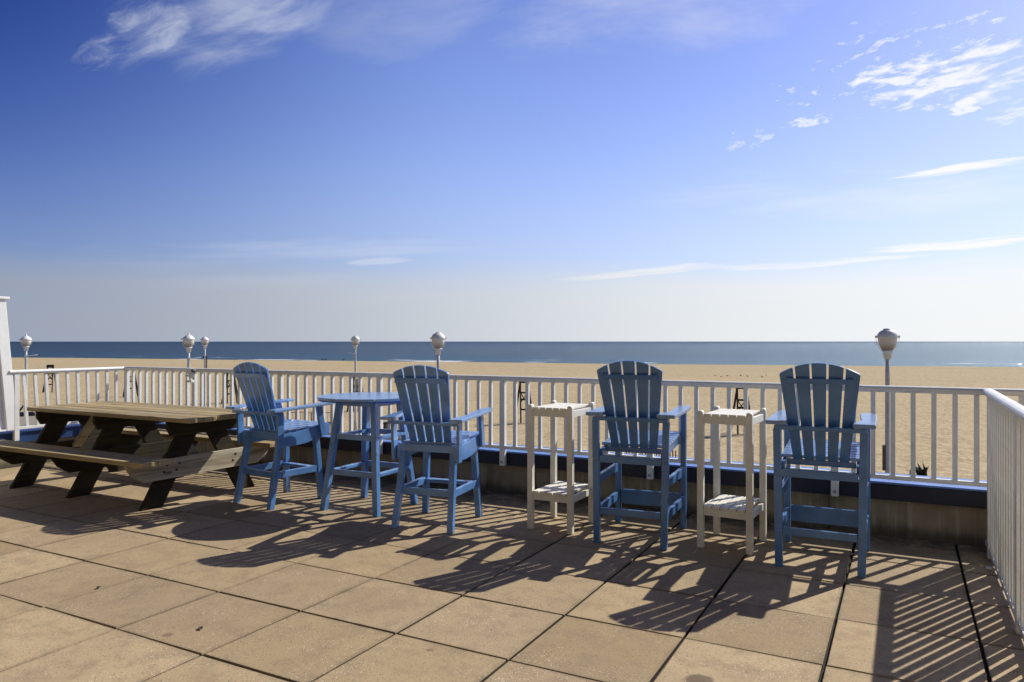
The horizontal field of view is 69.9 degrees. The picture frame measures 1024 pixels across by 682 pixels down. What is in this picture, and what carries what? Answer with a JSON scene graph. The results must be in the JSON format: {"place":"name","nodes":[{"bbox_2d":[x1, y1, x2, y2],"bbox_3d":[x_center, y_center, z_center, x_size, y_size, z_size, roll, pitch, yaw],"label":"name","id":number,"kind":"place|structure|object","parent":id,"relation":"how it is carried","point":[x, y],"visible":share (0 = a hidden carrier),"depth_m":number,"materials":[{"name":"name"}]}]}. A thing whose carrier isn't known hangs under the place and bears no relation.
{"place":"outdoors","nodes":[
{"label":"outdoors","id":0,"kind":"place"},
{"bbox_2d":[19,416,71,426],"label":"boardwalk","id":1,"kind":"structure","parent":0,"point":[31,421],"depth_m":42.82,"materials":[{"name":"grey wood"}]},
{"bbox_2d":[19,405,34,416],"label":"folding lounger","id":2,"kind":"object","parent":1,"relation":"on","point":[31,413],"visible":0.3,"depth_m":45.78,"materials":[{"name":"paint"}]},
{"bbox_2d":[383,422,387,428],"bbox_3d":[-6.547,4.577,38.997,0.560,0.500,0.400,0,0,13],"label":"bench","id":3,"kind":"object","parent":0,"point":[385,425],"visible":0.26,"depth_m":38.88,"materials":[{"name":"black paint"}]},
{"bbox_2d":[0,462,1023,681],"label":"deck paving","id":4,"kind":"structure","parent":0,"point":[296,584],"depth_m":4.03,"materials":[{"name":"beige concrete"}]},
{"bbox_2d":[0,424,81,468],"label":"parapet wall","id":5,"kind":"structure","parent":4,"relation":"on","point":[69,432],"depth_m":8.29,"materials":[{"name":"blue concrete"}]},
{"bbox_2d":[0,296,14,431],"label":"privacy screen","id":6,"kind":"object","parent":5,"relation":"on","point":[7,410],"visible":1,"depth_m":8.00,"materials":[{"name":"white plastic"}]},
{"bbox_2d":[9,366,124,440],"bbox_3d":[-5.203,0.713,8.644,0.071,0.786,1.385,0,0,28],"label":"railing","id":7,"kind":"object","parent":5,"relation":"on","point":[15,433],"visible":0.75,"depth_m":8.48,"materials":[{"name":"white metal"}]},
{"bbox_2d":[0,401,274,510],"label":"picnic table","id":8,"kind":"object","parent":4,"relation":"on","point":[109,437],"visible":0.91,"depth_m":6.75,"materials":[{"name":"brown wood"}]},
{"bbox_2d":[225,362,335,509],"bbox_3d":[-2.034,0.791,6.467,0.678,1.227,0.708,0,0,34],"label":"tall chair","id":9,"kind":"object","parent":4,"relation":"on","point":[265,410],"visible":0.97,"depth_m":6.33,"materials":[{"name":"blue paint"}]},
{"bbox_2d":[317,392,419,516],"bbox_3d":[-1.204,0.933,6.209,0.864,0.942,0.870,0,0,26],"label":"round table","id":10,"kind":"object","parent":4,"relation":"on","point":[370,403],"visible":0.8,"depth_m":6.08,"materials":[{"name":"blue paint"}]},
{"bbox_2d":[380,365,492,533],"bbox_3d":[-0.567,0.790,5.702,0.678,1.227,0.708,0,0,19],"label":"tall chair","id":11,"kind":"object","parent":4,"relation":"on","point":[427,440],"visible":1,"depth_m":5.49,"materials":[{"name":"blue paint"}]},
{"bbox_2d":[132,422,986,546],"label":"parapet wall","id":12,"kind":"structure","parent":4,"relation":"on","point":[950,513],"depth_m":5.73,"materials":[{"name":"blue concrete"}]},
{"bbox_2d":[124,366,1023,496],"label":"railing","id":13,"kind":"object","parent":12,"relation":"on","point":[502,446],"visible":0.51,"depth_m":6.35,"materials":[{"name":"white metal"}]},
{"bbox_2d":[187,368,195,382],"bbox_3d":[-3.759,0.401,8.565,0.073,0.170,0.162,0,0,-43],"label":"spotlight","id":14,"kind":"object","parent":13,"relation":"attached to","point":[191,372],"visible":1,"depth_m":8.54,"materials":[{"name":"white metal"}]},
{"bbox_2d":[527,400,594,534],"bbox_3d":[0.379,0.938,5.574,0.368,0.931,0.438,0,0,29],"label":"side table","id":15,"kind":"object","parent":4,"relation":"on","point":[554,491],"visible":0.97,"depth_m":5.46,"materials":[{"name":"white wood"}]},
{"bbox_2d":[586,360,690,550],"bbox_3d":[0.935,0.767,5.309,0.628,1.272,0.748,0,0,23],"label":"tall chair","id":16,"kind":"object","parent":4,"relation":"on","point":[620,439],"visible":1,"depth_m":5.08,"materials":[{"name":"blue paint"}]},
{"bbox_2d":[697,406,766,554],"bbox_3d":[1.527,0.938,5.071,0.368,0.931,0.438,0,0,31],"label":"side table","id":17,"kind":"object","parent":4,"relation":"on","point":[749,508],"visible":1,"depth_m":4.97,"materials":[{"name":"white wood"}]},
{"bbox_2d":[766,363,876,577],"bbox_3d":[2.019,0.767,4.750,0.628,1.272,0.748,0,0,27],"label":"tall chair","id":18,"kind":"object","parent":4,"relation":"on","point":[833,450],"visible":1,"depth_m":4.51,"materials":[{"name":"blue paint"}]},
{"bbox_2d":[982,389,1023,640],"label":"railing","id":19,"kind":"object","parent":4,"relation":"on","point":[1004,542],"visible":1,"depth_m":3.90,"materials":[{"name":"white metal"}]},
{"bbox_2d":[0,0,1023,341],"label":"sky","id":20,"kind":"structure","parent":0,"point":[217,170],"materials":[{"name":"blue"}]},
{"bbox_2d":[10,342,1023,366],"bbox_3d":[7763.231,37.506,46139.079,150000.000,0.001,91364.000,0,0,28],"label":"sea","id":21,"kind":"structure","parent":0,"point":[982,354],"depth_m":353.01,"materials":[{"name":"liquid"}]},
{"bbox_2d":[11,358,1023,479],"bbox_3d":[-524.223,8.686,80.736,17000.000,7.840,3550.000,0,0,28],"label":"sand","id":22,"kind":"structure","parent":0,"point":[976,377],"depth_m":68.60,"materials":[{"name":"beige sand"}]},
{"bbox_2d":[19,334,32,389],"bbox_3d":[-22.208,2.223,33.568,0.469,5.220,0.634,0,0,26],"label":"street lamp","id":23,"kind":"object","parent":22,"relation":"on","point":[25,341],"visible":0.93,"depth_m":33.44,"materials":[{"name":"grey metal"}]},
{"bbox_2d":[42,365,54,392],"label":"timber stand","id":24,"kind":"object","parent":22,"relation":"on","point":[50,366],"visible":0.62,"depth_m":69.12,"materials":[{"name":"brown wood"}]},
{"bbox_2d":[122,374,137,396],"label":"timber stand","id":25,"kind":"object","parent":22,"relation":"on","point":[136,385],"visible":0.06,"depth_m":63.43,"materials":[{"name":"brown wood"}]},
{"bbox_2d":[181,331,199,405],"bbox_3d":[-12.547,2.220,28.561,0.469,5.220,0.634,0,0,36],"label":"street lamp","id":26,"kind":"object","parent":22,"relation":"on","point":[188,339],"visible":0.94,"depth_m":28.43,"materials":[{"name":"grey metal"}]},
{"bbox_2d":[200,336,209,406],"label":"street lamp","id":27,"kind":"object","parent":22,"relation":"on","point":[204,340],"visible":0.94,"depth_m":43.45,"materials":[{"name":"grey metal"}]},
{"bbox_2d":[221,373,237,402],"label":"timber stand","id":28,"kind":"object","parent":22,"relation":"on","point":[235,387],"visible":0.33,"depth_m":56.64,"materials":[{"name":"brown wood"}]},
{"bbox_2d":[350,336,359,429],"bbox_3d":[-8.525,2.273,39.522,0.639,5.110,0.455,0,0,17],"label":"street lamp","id":29,"kind":"object","parent":22,"relation":"on","point":[355,340],"visible":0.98,"depth_m":39.45,"materials":[{"name":"grey metal"}]},
{"bbox_2d":[347,377,363,411],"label":"timber stand","id":30,"kind":"object","parent":22,"relation":"on","point":[353,391],"visible":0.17,"depth_m":50.35,"materials":[{"name":"brown wood"}]},
{"bbox_2d":[430,332,445,397],"bbox_3d":[-2.380,2.272,23.598,0.453,5.110,0.453,0,0,39],"label":"street lamp","id":31,"kind":"object","parent":22,"relation":"on","point":[438,339],"visible":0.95,"depth_m":23.49,"materials":[{"name":"grey metal"}]},
{"bbox_2d":[517,382,534,422],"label":"timber stand","id":32,"kind":"object","parent":22,"relation":"on","point":[519,391],"visible":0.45,"depth_m":43.62,"materials":[{"name":"brown wood"}]},
{"bbox_2d":[626,450,678,456],"bbox_3d":[5.771,4.607,29.194,2.500,0.626,0.045,0,0,11],"label":"stake fence","id":33,"kind":"object","parent":22,"relation":"on","point":[659,454],"visible":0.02,"depth_m":29.05,"materials":[{"name":"brown wood"}]},
{"bbox_2d":[731,388,750,433],"bbox_3d":[12.023,3.552,38.330,1.250,2.650,0.790,0,0,20],"label":"timber stand","id":34,"kind":"object","parent":22,"relation":"on","point":[735,398],"visible":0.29,"depth_m":38.17,"materials":[{"name":"brown wood"}]},
{"bbox_2d":[875,328,899,472],"bbox_3d":[8.875,2.257,17.298,0.453,5.110,0.453,0,0,-18],"label":"street lamp","id":35,"kind":"object","parent":22,"relation":"on","point":[887,339],"visible":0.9,"depth_m":17.25,"materials":[{"name":"grey metal"}]},
{"bbox_2d":[910,462,928,475],"bbox_3d":[14.642,4.637,26.337,0.583,0.562,0.376,0,0,8],"label":"spiky plant","id":36,"kind":"object","parent":22,"relation":"on","point":[921,471],"visible":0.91,"depth_m":26.20,"materials":[{"name":"green plant"}]},
{"bbox_2d":[652,540,990,681],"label":"joint","id":37,"kind":"structure","parent":0,"point":[831,640],"depth_m":3.63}
]}

